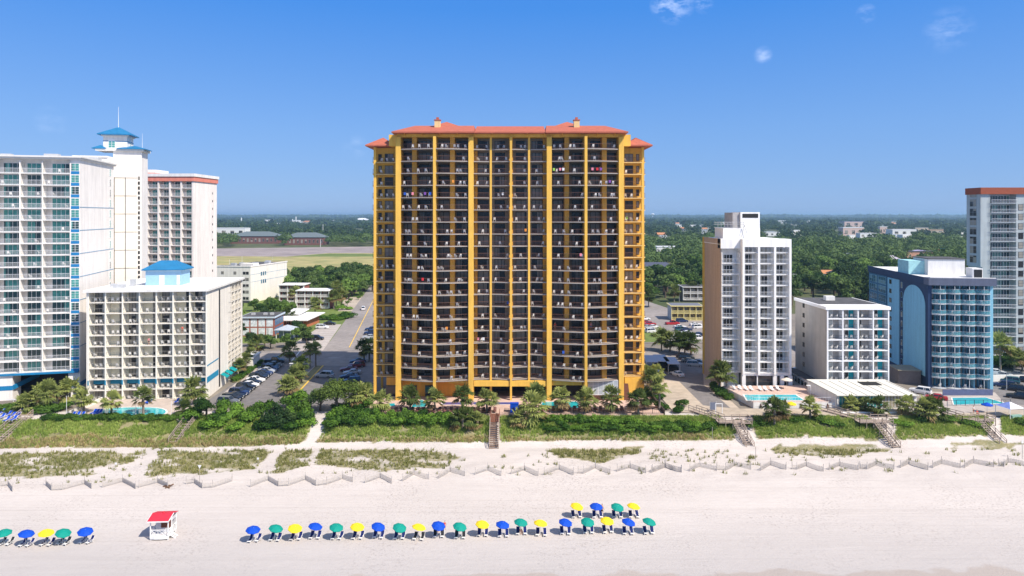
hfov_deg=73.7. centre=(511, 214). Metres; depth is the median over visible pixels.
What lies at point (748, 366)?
sliding door
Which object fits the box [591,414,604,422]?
shrub
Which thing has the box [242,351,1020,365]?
boulevard
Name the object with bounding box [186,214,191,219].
sliding door
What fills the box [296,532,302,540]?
beach chair
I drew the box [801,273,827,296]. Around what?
tree
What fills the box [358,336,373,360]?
palm tree
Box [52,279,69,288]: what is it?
sliding door
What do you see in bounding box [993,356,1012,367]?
shrub
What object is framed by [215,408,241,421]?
shrub
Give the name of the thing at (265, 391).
street
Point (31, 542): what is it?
beach chair
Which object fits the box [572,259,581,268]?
sliding door
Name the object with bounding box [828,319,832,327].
sliding door
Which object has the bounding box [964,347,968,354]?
sliding door
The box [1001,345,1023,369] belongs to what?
palm tree
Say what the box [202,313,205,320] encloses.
sliding door
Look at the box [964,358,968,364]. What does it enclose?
sliding door
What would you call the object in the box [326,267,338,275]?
tree
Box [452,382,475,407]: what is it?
palm tree
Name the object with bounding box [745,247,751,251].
sliding door
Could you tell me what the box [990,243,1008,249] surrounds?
sliding door
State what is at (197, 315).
sliding door
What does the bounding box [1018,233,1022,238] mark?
window
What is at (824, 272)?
house
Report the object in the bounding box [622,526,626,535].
beach chair
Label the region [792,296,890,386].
grey hotel
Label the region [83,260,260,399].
cream hotel
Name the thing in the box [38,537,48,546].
beach chair
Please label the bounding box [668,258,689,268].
tree
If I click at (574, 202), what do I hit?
sliding door
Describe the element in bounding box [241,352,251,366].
palm tree
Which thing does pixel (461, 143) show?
sliding door
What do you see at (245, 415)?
shrub
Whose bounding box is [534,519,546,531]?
beach umbrella
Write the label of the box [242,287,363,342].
verge
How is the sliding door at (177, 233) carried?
in the coral trim hotel at (182, 217)
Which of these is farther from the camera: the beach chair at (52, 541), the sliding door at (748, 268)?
the sliding door at (748, 268)
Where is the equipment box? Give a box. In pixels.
[510,402,518,412]
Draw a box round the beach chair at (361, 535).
[358,531,364,539]
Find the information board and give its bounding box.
[710,402,715,409]
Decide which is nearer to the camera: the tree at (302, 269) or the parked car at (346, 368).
the parked car at (346, 368)
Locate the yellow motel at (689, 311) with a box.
[666,303,701,320]
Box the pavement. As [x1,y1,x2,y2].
[220,364,261,395]
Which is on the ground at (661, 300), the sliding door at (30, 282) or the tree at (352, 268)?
the tree at (352, 268)
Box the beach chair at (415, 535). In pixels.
[412,531,417,540]
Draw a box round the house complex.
[656,246,674,251]
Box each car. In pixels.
[216,395,239,403]
[222,392,242,399]
[228,387,249,393]
[232,391,246,397]
[235,381,256,388]
[238,385,252,391]
[242,378,262,383]
[244,380,259,385]
[245,375,265,380]
[248,372,268,378]
[255,369,273,373]
[258,367,276,371]
[260,363,278,369]
[264,356,284,362]
[268,361,283,365]
[313,334,323,339]
[314,370,333,377]
[315,324,328,328]
[323,321,335,324]
[340,365,357,371]
[340,372,357,378]
[343,368,360,374]
[343,375,360,382]
[348,360,365,366]
[349,358,365,362]
[362,334,373,338]
[364,329,373,334]
[645,328,655,332]
[665,320,679,324]
[670,370,684,376]
[674,326,683,330]
[676,318,687,322]
[678,354,694,359]
[681,357,694,362]
[686,360,701,366]
[691,324,701,328]
[908,385,931,394]
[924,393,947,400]
[993,371,1012,374]
[993,380,1014,386]
[1000,376,1020,383]
[1001,383,1023,390]
[1006,370,1023,374]
[1006,390,1023,399]
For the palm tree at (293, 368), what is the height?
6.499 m
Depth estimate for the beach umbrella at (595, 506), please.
101.28 m
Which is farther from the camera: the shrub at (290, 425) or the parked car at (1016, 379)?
the parked car at (1016, 379)
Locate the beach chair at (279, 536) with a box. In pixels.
[275,533,281,541]
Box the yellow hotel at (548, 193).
[365,117,652,399]
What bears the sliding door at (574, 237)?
in the yellow hotel at (548, 193)
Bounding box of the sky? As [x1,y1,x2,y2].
[0,0,1023,214]
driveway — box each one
[647,358,729,407]
[660,374,738,412]
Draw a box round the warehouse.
[217,228,249,233]
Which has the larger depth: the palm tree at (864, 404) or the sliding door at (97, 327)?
the sliding door at (97, 327)
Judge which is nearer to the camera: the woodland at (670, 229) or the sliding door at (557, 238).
the sliding door at (557, 238)
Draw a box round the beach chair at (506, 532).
[505,528,508,537]
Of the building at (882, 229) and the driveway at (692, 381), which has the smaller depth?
the driveway at (692, 381)
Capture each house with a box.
[644,262,667,266]
[806,379,929,412]
[821,270,830,274]
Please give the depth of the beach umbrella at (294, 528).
94.40 m
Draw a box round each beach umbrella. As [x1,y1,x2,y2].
[0,529,11,537]
[18,529,34,541]
[38,529,54,536]
[55,528,71,541]
[77,527,93,536]
[246,526,260,533]
[268,524,282,537]
[288,524,301,539]
[308,522,321,533]
[330,523,342,531]
[350,523,363,538]
[372,522,384,535]
[393,523,405,536]
[412,523,425,539]
[431,521,445,536]
[453,522,466,532]
[475,520,488,535]
[496,521,508,531]
[514,518,527,532]
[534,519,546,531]
[559,518,571,533]
[571,503,582,511]
[581,518,593,532]
[590,503,602,516]
[600,517,613,525]
[611,503,623,517]
[622,518,634,532]
[627,503,639,513]
[642,518,655,528]
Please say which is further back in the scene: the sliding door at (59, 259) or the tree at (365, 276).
the tree at (365, 276)
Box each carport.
[644,355,657,364]
[653,354,669,369]
[663,357,679,373]
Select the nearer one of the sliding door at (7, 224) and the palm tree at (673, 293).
the sliding door at (7, 224)
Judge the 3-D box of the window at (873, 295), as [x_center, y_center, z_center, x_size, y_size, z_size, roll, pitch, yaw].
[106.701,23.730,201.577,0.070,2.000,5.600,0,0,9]
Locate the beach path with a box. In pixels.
[708,409,1023,415]
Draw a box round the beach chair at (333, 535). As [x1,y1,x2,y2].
[330,532,335,540]
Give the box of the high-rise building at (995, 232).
[965,187,1023,356]
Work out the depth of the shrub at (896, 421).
137.90 m
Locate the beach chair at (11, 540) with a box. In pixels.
[5,536,14,544]
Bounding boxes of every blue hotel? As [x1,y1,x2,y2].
[0,107,151,400]
[868,256,996,388]
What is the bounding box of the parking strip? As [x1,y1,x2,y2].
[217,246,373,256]
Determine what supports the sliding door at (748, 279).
in the tan white hotel at (746, 301)
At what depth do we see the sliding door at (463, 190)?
157.98 m
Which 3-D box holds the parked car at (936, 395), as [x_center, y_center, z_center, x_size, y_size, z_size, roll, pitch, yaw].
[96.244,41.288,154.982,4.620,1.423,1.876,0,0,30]
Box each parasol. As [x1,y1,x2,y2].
[781,378,791,381]
[981,402,992,406]
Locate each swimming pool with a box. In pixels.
[101,407,167,414]
[412,400,425,406]
[540,401,577,407]
[742,394,803,400]
[951,397,1003,404]
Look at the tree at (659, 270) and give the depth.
358.65 m
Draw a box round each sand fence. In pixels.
[1,480,12,491]
[46,476,91,490]
[102,474,135,488]
[140,475,167,486]
[186,473,232,487]
[250,472,315,486]
[317,471,352,485]
[365,472,391,483]
[402,470,428,480]
[439,467,464,476]
[475,466,501,475]
[511,462,538,475]
[544,465,573,474]
[578,460,610,473]
[618,463,645,472]
[651,463,681,472]
[652,459,681,472]
[690,462,716,470]
[717,461,749,469]
[760,457,786,470]
[793,458,823,471]
[829,458,858,469]
[860,460,893,468]
[900,459,927,469]
[932,456,960,467]
[964,456,992,467]
[998,455,1022,466]
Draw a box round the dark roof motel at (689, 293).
[678,284,701,301]
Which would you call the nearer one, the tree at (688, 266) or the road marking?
the road marking
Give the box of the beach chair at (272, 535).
[268,532,274,541]
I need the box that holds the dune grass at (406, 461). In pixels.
[0,445,1020,482]
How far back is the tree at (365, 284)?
354.06 m
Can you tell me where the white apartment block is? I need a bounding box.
[217,260,286,302]
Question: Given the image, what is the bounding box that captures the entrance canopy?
[274,325,297,337]
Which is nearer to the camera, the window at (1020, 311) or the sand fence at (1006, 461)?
the sand fence at (1006, 461)
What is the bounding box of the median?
[283,365,321,396]
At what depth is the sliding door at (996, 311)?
199.02 m
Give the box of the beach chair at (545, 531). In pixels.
[543,528,546,536]
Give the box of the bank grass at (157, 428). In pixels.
[0,414,1023,447]
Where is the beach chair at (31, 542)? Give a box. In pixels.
[24,538,34,547]
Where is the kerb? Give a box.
[280,365,323,397]
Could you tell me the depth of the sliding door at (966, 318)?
166.82 m
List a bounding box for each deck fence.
[385,408,481,413]
[512,408,662,413]
[947,399,1010,405]
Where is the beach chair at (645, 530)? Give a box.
[642,526,647,534]
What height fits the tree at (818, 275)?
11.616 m
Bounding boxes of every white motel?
[278,283,310,302]
[295,288,332,308]
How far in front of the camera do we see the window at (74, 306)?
157.75 m
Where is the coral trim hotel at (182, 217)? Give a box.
[148,170,218,277]
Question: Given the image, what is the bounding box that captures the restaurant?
[284,308,324,326]
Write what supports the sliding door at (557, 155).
in the yellow hotel at (548, 193)
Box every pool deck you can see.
[76,399,195,414]
[362,396,662,414]
[932,392,1009,414]
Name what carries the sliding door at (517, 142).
in the yellow hotel at (548, 193)
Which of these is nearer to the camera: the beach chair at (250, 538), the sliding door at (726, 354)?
the beach chair at (250, 538)
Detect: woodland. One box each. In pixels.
[217,213,966,217]
[217,216,966,225]
[217,222,966,238]
[217,231,966,262]
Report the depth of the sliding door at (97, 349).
155.34 m
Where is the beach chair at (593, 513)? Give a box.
[592,510,595,518]
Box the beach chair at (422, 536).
[419,532,424,540]
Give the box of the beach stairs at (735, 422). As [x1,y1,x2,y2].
[688,405,754,446]
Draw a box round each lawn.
[288,254,373,256]
[644,330,660,341]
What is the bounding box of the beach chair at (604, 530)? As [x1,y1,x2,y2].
[602,525,606,533]
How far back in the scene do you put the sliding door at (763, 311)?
166.25 m
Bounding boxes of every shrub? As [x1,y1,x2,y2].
[0,403,14,410]
[2,407,20,411]
[31,403,55,413]
[39,412,53,420]
[51,401,73,410]
[55,414,70,420]
[69,413,78,418]
[72,414,86,420]
[87,415,97,420]
[100,413,108,420]
[108,413,119,418]
[113,413,123,420]
[130,413,141,418]
[145,413,156,419]
[164,413,177,420]
[177,406,203,421]
[197,419,215,427]
[201,420,226,426]
[203,411,227,422]
[215,397,230,412]
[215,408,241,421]
[226,421,245,430]
[229,401,244,410]
[231,376,239,381]
[237,409,258,421]
[246,403,264,415]
[251,419,268,429]
[253,399,274,411]
[261,422,279,428]
[278,395,299,406]
[281,421,300,428]
[286,389,308,401]
[286,406,297,413]
[294,410,315,419]
[295,400,311,412]
[296,415,318,426]
[300,406,313,415]
[319,313,336,319]
[321,418,339,426]
[325,408,338,417]
[328,414,347,423]
[329,316,343,319]
[330,402,345,409]
[334,407,355,414]
[335,305,352,308]
[336,313,350,318]
[341,401,352,409]
[341,413,351,422]
[342,311,357,316]
[342,409,354,418]
[347,419,359,424]
[353,403,363,411]
[353,410,369,419]
[358,417,374,424]
[361,398,373,406]
[361,406,371,414]
[366,414,376,420]
[372,406,380,419]
[376,412,389,421]
[378,416,391,424]
[386,409,396,416]
[389,416,406,424]
[396,410,409,418]
[402,408,414,418]
[403,417,418,425]
[412,412,423,421]
[416,408,427,415]
[420,413,437,424]
[436,414,453,424]
[442,411,453,418]
[538,422,556,430]
[549,424,563,430]
[551,413,562,420]
[554,420,569,428]
[562,414,576,418]
[564,425,583,429]
[569,416,578,422]
[575,413,583,423]
[577,424,590,430]
[579,422,602,426]
[584,417,593,422]
[590,426,601,430]
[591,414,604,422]
[599,423,613,429]
[603,423,619,429]
[604,417,620,424]
[613,424,634,431]
[620,415,634,423]
[624,423,637,427]
[634,421,648,427]
[635,426,647,430]
[645,423,657,431]
[647,421,663,425]
[650,423,661,428]
[651,393,665,398]
[653,401,669,408]
[661,419,676,427]
[672,405,684,412]
[674,399,688,404]
[674,420,688,427]
[682,427,698,431]
[689,420,700,427]
[701,421,710,428]
[709,381,717,388]
[711,385,723,391]
[713,388,728,394]
[715,390,728,396]
[722,392,734,399]
[743,420,759,427]
[754,418,768,425]
[788,415,806,421]
[811,414,825,420]
[818,419,837,424]
[831,421,845,426]
[889,418,914,425]
[914,414,929,421]
[939,414,957,422]
[959,419,976,424]
[971,421,981,426]
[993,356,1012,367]
[1014,417,1023,423]
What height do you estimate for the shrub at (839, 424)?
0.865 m
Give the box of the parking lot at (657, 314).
[644,301,701,342]
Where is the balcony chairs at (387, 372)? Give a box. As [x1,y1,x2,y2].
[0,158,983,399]
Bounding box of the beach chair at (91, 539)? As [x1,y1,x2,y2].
[85,535,94,543]
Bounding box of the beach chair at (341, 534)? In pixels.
[337,531,343,540]
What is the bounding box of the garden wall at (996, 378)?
[993,375,1023,381]
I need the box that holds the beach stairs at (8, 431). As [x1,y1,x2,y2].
[0,409,32,441]
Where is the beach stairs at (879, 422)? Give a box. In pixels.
[821,405,900,448]
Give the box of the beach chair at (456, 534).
[454,530,458,539]
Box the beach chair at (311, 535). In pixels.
[308,530,314,539]
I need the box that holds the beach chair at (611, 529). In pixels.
[609,525,613,533]
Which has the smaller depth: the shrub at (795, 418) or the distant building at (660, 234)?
the shrub at (795, 418)
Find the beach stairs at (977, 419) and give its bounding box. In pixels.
[920,403,1006,443]
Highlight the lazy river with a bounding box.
[441,402,509,404]
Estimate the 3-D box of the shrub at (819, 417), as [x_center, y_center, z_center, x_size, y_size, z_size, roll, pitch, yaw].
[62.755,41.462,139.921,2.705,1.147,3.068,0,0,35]
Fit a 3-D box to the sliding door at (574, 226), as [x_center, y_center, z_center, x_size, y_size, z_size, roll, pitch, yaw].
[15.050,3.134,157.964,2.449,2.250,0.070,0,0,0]
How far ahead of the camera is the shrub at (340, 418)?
137.22 m
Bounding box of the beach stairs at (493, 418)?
[489,409,499,448]
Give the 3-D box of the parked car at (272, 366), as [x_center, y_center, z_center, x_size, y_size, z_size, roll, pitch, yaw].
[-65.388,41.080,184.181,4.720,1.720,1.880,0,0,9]
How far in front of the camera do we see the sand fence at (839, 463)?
121.89 m
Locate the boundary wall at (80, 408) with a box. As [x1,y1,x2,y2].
[69,397,102,412]
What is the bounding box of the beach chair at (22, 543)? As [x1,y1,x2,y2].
[17,538,27,547]
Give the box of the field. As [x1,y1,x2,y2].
[217,253,373,271]
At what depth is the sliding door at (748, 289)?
166.25 m
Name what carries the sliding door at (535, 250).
in the yellow hotel at (548, 193)
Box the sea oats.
[0,431,942,448]
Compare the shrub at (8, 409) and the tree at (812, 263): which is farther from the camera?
the tree at (812, 263)
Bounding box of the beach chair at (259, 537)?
[255,533,261,542]
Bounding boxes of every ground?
[0,314,1020,410]
[217,221,966,313]
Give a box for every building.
[230,231,281,243]
[242,312,284,335]
[284,232,328,244]
[657,232,666,237]
[766,232,779,235]
[838,227,863,235]
[839,221,864,226]
[856,233,876,237]
[878,226,886,232]
[886,229,916,234]
[897,234,911,238]
[915,227,928,230]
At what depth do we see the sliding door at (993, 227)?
199.07 m
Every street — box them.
[209,366,373,404]
[323,285,373,350]
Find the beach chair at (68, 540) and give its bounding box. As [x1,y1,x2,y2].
[62,536,71,545]
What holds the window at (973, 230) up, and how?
in the high-rise building at (995, 232)
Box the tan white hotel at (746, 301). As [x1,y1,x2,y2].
[702,212,791,385]
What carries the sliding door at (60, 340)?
in the white blue hotel at (101, 238)
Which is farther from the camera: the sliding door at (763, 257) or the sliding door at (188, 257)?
the sliding door at (188, 257)
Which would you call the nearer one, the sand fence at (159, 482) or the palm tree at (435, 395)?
the sand fence at (159, 482)
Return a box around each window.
[71,163,78,170]
[71,175,78,182]
[71,187,78,193]
[71,198,78,205]
[71,210,78,216]
[71,221,78,228]
[71,233,78,240]
[71,245,78,251]
[71,256,78,263]
[71,268,78,274]
[71,279,78,286]
[71,291,78,298]
[71,302,78,309]
[71,314,78,321]
[71,326,78,333]
[71,337,78,344]
[71,349,78,356]
[71,360,78,367]
[243,319,248,326]
[251,319,256,326]
[259,319,264,326]
[259,328,264,334]
[266,319,272,325]
[266,328,272,334]
[839,396,844,407]
[870,274,876,281]
[870,283,876,290]
[870,291,876,299]
[878,276,885,284]
[878,285,885,293]
[878,293,885,302]
[883,396,888,406]
[889,396,894,407]
[970,199,976,206]
[970,208,976,215]
[970,218,976,224]
[970,227,976,234]
[970,236,976,243]
[970,246,976,253]
[970,255,976,262]
[1018,204,1022,209]
[1018,214,1022,219]
[1018,223,1022,228]
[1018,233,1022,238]
[1018,242,1022,247]
[1018,252,1022,257]
[1018,261,1022,266]
[1018,271,1022,276]
[1018,280,1022,286]
[1018,290,1022,295]
[1018,299,1022,305]
[1018,309,1022,314]
[1018,318,1022,324]
[1018,328,1022,333]
[1018,337,1022,343]
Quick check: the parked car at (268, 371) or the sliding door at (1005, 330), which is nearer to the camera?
the parked car at (268, 371)
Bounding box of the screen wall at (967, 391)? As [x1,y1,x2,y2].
[942,389,992,394]
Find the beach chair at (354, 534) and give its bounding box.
[351,531,356,539]
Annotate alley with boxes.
[975,367,1023,404]
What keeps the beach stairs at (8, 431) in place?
on the beach
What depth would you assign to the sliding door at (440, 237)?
157.98 m
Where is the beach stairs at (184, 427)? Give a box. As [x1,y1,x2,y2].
[168,409,198,442]
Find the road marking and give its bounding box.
[349,301,372,346]
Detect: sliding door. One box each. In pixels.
[3,163,18,172]
[3,174,18,183]
[3,186,18,195]
[3,198,18,206]
[3,210,18,218]
[3,221,18,231]
[3,233,18,242]
[3,245,18,254]
[3,256,18,266]
[3,268,18,277]
[3,280,18,289]
[3,291,18,301]
[3,303,18,312]
[3,315,18,324]
[3,327,18,336]
[3,339,18,348]
[3,350,18,359]
[3,362,18,371]
[27,163,41,172]
[27,175,41,184]
[27,186,41,195]
[27,198,41,207]
[27,210,41,219]
[27,221,41,230]
[27,233,41,242]
[27,244,41,254]
[27,256,41,265]
[27,267,41,277]
[27,279,41,289]
[27,291,41,300]
[27,303,41,312]
[27,314,41,323]
[27,326,41,335]
[27,338,41,347]
[27,349,41,358]
[27,361,41,370]
[52,163,69,172]
[52,175,69,184]
[52,187,69,196]
[52,198,69,207]
[52,210,69,219]
[52,221,69,230]
[52,233,69,242]
[52,244,69,253]
[52,256,69,265]
[52,267,69,276]
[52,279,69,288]
[52,290,69,299]
[52,302,69,311]
[52,313,69,323]
[52,325,69,334]
[52,337,69,346]
[52,348,69,357]
[52,360,69,369]
[95,293,101,300]
[95,303,101,311]
[95,314,101,322]
[95,325,101,333]
[95,336,101,344]
[95,347,121,398]
[129,292,135,300]
[129,303,135,311]
[129,314,135,322]
[129,325,135,332]
[129,336,135,343]
[129,346,135,354]
[129,357,135,365]
[129,368,135,375]
[162,292,168,300]
[162,302,168,310]
[162,313,168,321]
[162,324,168,332]
[162,335,168,342]
[162,346,168,353]
[162,357,168,364]
[162,367,168,375]
[162,389,168,396]
[175,182,179,187]
[175,190,179,195]
[175,198,179,203]
[175,206,179,212]
[175,214,179,219]
[175,223,179,228]
[175,231,179,236]
[175,239,179,244]
[186,182,191,187]
[186,190,191,195]
[186,198,191,203]
[186,206,191,212]
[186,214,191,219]
[186,223,191,228]
[186,231,191,236]
[186,239,191,244]
[186,255,191,260]
[195,291,201,299]
[195,302,201,310]
[195,313,201,320]
[195,323,201,331]
[195,334,201,342]
[195,345,201,352]
[195,356,201,363]
[195,367,201,374]
[202,291,205,299]
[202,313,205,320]
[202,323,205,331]
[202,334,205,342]
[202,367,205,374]
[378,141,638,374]
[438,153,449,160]
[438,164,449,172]
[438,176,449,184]
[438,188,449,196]
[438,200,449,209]
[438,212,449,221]
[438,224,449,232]
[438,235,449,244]
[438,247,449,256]
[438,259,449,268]
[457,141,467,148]
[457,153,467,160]
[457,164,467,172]
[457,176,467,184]
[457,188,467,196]
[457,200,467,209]
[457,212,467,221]
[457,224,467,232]
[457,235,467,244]
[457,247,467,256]
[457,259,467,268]
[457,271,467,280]
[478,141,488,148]
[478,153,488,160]
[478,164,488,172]
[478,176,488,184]
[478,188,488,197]
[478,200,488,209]
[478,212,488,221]
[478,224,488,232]
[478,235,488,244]
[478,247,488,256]
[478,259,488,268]
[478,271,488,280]
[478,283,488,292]
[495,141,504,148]
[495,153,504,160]
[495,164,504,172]
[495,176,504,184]
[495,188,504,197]
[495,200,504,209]
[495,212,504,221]
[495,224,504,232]
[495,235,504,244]
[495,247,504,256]
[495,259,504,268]
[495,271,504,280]
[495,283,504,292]
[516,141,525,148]
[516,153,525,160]
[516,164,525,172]
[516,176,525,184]
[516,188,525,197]
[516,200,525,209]
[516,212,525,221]
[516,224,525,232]
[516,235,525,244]
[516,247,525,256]
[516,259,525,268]
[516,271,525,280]
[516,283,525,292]
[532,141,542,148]
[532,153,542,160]
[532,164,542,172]
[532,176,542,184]
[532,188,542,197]
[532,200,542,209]
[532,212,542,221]
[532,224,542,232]
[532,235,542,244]
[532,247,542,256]
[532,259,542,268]
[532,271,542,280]
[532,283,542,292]
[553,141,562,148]
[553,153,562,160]
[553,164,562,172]
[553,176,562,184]
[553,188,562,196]
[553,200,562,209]
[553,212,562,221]
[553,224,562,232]
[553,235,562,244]
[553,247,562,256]
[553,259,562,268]
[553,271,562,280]
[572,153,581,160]
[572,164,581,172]
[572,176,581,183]
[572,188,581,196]
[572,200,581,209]
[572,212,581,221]
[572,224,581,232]
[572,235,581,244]
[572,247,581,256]
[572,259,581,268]
[590,188,599,196]
[590,200,599,209]
[590,212,599,221]
[590,224,599,232]
[723,254,732,261]
[723,265,732,272]
[723,276,732,283]
[723,287,732,294]
[723,297,732,304]
[723,308,732,315]
[723,319,732,326]
[723,329,732,336]
[723,340,732,347]
[723,351,732,358]
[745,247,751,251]
[745,254,751,262]
[745,265,751,273]
[745,276,751,283]
[745,286,751,294]
[745,297,751,305]
[745,308,751,316]
[745,319,751,327]
[745,330,751,337]
[745,341,751,348]
[745,352,751,359]
[745,363,751,370]
[760,247,767,251]
[760,254,767,262]
[760,265,767,273]
[760,276,767,283]
[760,286,767,294]
[760,297,767,305]
[760,308,767,316]
[760,319,767,327]
[760,330,767,337]
[760,341,767,348]
[760,352,767,359]
[760,363,767,370]
[776,247,782,251]
[776,254,782,262]
[776,265,782,273]
[776,276,782,283]
[776,286,782,294]
[776,297,782,305]
[776,308,782,316]
[776,319,782,327]
[776,330,782,337]
[776,341,782,348]
[776,352,782,359]
[776,363,782,370]
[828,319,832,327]
[828,330,832,337]
[828,341,832,348]
[828,351,832,358]
[828,362,832,368]
[828,372,832,378]
[848,319,852,327]
[848,372,852,378]
[877,310,881,316]
[877,319,881,327]
[877,330,881,337]
[877,341,881,348]
[877,351,881,358]
[877,362,881,368]
[935,285,940,291]
[935,294,939,301]
[935,305,939,312]
[935,315,939,322]
[935,325,939,333]
[935,336,939,343]
[935,346,939,353]
[935,357,939,364]
[935,378,939,384]
[949,294,953,302]
[949,315,953,322]
[949,326,953,333]
[949,336,953,343]
[949,347,953,354]
[949,378,953,385]
[964,295,968,302]
[964,305,968,312]
[964,316,968,323]
[964,326,968,333]
[964,337,968,344]
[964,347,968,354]
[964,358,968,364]
[964,368,968,375]
[978,286,983,292]
[978,295,983,302]
[978,305,983,313]
[978,316,983,323]
[978,326,983,334]
[978,337,983,344]
[978,348,983,355]
[978,358,983,365]
[978,369,983,375]
[978,379,983,386]
[990,196,1008,202]
[990,205,1008,212]
[990,214,1008,221]
[990,224,1008,231]
[990,233,1008,240]
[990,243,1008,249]
[990,252,1008,259]
[990,261,1008,268]
[990,271,1008,278]
[993,280,1008,287]
[993,290,1008,297]
[993,299,1008,306]
[993,308,1008,315]
[993,318,1008,325]
[993,327,1008,334]
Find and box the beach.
[0,411,1023,575]
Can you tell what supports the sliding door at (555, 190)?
in the yellow hotel at (548, 193)
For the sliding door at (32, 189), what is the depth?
157.71 m
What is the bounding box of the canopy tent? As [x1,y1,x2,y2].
[995,402,1022,418]
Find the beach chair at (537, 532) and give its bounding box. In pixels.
[535,527,539,536]
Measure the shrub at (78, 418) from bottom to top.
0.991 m
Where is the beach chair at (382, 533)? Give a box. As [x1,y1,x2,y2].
[379,530,384,539]
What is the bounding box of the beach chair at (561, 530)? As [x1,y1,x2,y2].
[560,526,563,534]
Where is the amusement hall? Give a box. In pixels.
[902,248,941,258]
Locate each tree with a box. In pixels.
[11,391,39,414]
[23,382,57,406]
[29,377,64,403]
[55,376,83,402]
[72,388,98,411]
[98,389,123,411]
[131,384,155,414]
[173,398,192,417]
[180,374,209,403]
[192,396,215,415]
[233,357,246,373]
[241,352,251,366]
[242,346,257,359]
[244,332,254,341]
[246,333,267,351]
[247,298,258,310]
[253,303,269,310]
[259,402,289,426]
[260,308,273,311]
[264,335,277,348]
[265,300,279,310]
[266,296,277,305]
[272,408,299,425]
[276,374,296,395]
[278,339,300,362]
[280,302,291,309]
[280,305,296,315]
[280,333,290,341]
[280,375,299,394]
[283,275,295,281]
[284,364,303,389]
[287,285,299,301]
[289,270,301,277]
[289,361,308,382]
[290,327,299,339]
[291,320,301,326]
[292,354,312,381]
[295,277,304,282]
[297,267,309,275]
[298,323,312,331]
[300,330,313,342]
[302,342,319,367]
[304,388,330,410]
[305,275,321,287]
[307,266,314,270]
[307,340,322,366]
[308,270,323,276]
[308,295,324,311]
[312,377,361,406]
[318,274,335,285]
[322,281,334,287]
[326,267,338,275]
[327,289,340,308]
[330,279,342,305]
[333,270,349,281]
[336,288,349,302]
[339,278,358,298]
[340,272,356,282]
[341,262,349,266]
[341,277,362,295]
[342,385,363,406]
[345,265,357,271]
[346,380,371,404]
[350,261,362,265]
[354,268,365,274]
[354,338,372,358]
[356,273,370,290]
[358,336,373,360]
[358,381,374,403]
[359,281,368,291]
[364,266,373,275]
[366,277,373,291]
[367,389,394,411]
[395,383,421,409]
[420,386,447,410]
[446,405,475,432]
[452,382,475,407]
[465,410,487,430]
[476,386,500,412]
[508,407,530,427]
[515,389,551,428]
[524,380,548,406]
[549,385,571,410]
[572,385,599,412]
[598,384,624,412]
[626,387,651,414]
[639,386,656,408]
[640,367,662,388]
[644,266,659,285]
[644,282,659,295]
[644,288,656,306]
[644,364,657,388]
[648,363,666,382]
[649,374,671,409]
[650,326,669,350]
[651,265,676,293]
[656,273,675,297]
[661,330,676,351]
[665,265,677,291]
[666,283,680,301]
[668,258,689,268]
[668,330,689,353]
[672,330,695,352]
[674,275,687,292]
[675,268,682,276]
[680,330,701,354]
[682,268,697,282]
[685,264,694,268]
[685,272,701,283]
[687,254,701,264]
[688,281,699,285]
[693,261,701,268]
[694,268,701,275]
[705,359,730,385]
[715,363,738,386]
[757,395,789,424]
[771,398,792,419]
[792,269,813,288]
[792,275,807,288]
[792,278,803,305]
[795,265,808,290]
[796,254,811,258]
[799,395,821,417]
[800,273,821,293]
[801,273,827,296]
[802,257,820,270]
[807,262,819,266]
[808,264,820,271]
[815,254,827,265]
[815,271,830,282]
[820,257,837,269]
[820,277,850,296]
[824,276,850,295]
[826,272,841,293]
[832,263,852,276]
[839,257,856,263]
[839,277,855,297]
[840,270,855,294]
[841,394,860,411]
[846,261,855,268]
[849,275,867,287]
[850,277,859,297]
[854,258,869,262]
[854,260,872,268]
[855,276,863,293]
[855,395,871,411]
[856,281,866,300]
[857,267,862,277]
[859,276,868,300]
[861,270,866,292]
[867,394,893,415]
[870,256,888,264]
[872,260,883,265]
[875,263,897,266]
[886,258,897,266]
[893,394,918,415]
[910,394,940,422]
[920,394,951,424]
[993,330,1017,370]
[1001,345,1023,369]
[1009,349,1023,370]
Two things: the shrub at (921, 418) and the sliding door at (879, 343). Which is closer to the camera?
the shrub at (921, 418)
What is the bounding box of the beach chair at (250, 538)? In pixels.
[247,534,253,541]
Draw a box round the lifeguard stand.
[146,511,177,539]
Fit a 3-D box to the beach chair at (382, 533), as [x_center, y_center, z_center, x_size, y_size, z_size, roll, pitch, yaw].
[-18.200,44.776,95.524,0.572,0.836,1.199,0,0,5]
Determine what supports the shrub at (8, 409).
on the beach
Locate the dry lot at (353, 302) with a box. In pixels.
[338,297,361,310]
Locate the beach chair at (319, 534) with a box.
[315,530,321,538]
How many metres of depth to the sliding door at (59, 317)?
158.98 m
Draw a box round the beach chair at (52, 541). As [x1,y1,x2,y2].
[47,537,55,545]
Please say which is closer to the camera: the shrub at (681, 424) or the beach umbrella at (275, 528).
the beach umbrella at (275, 528)
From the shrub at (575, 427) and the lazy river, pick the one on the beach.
the shrub at (575, 427)
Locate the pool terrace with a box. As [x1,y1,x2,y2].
[723,384,834,407]
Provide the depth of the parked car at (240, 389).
158.62 m
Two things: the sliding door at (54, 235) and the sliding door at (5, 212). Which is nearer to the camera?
the sliding door at (5, 212)
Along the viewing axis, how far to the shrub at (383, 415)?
138.94 m
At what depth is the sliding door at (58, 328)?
158.98 m
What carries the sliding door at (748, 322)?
in the tan white hotel at (746, 301)
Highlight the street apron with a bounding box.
[287,324,340,350]

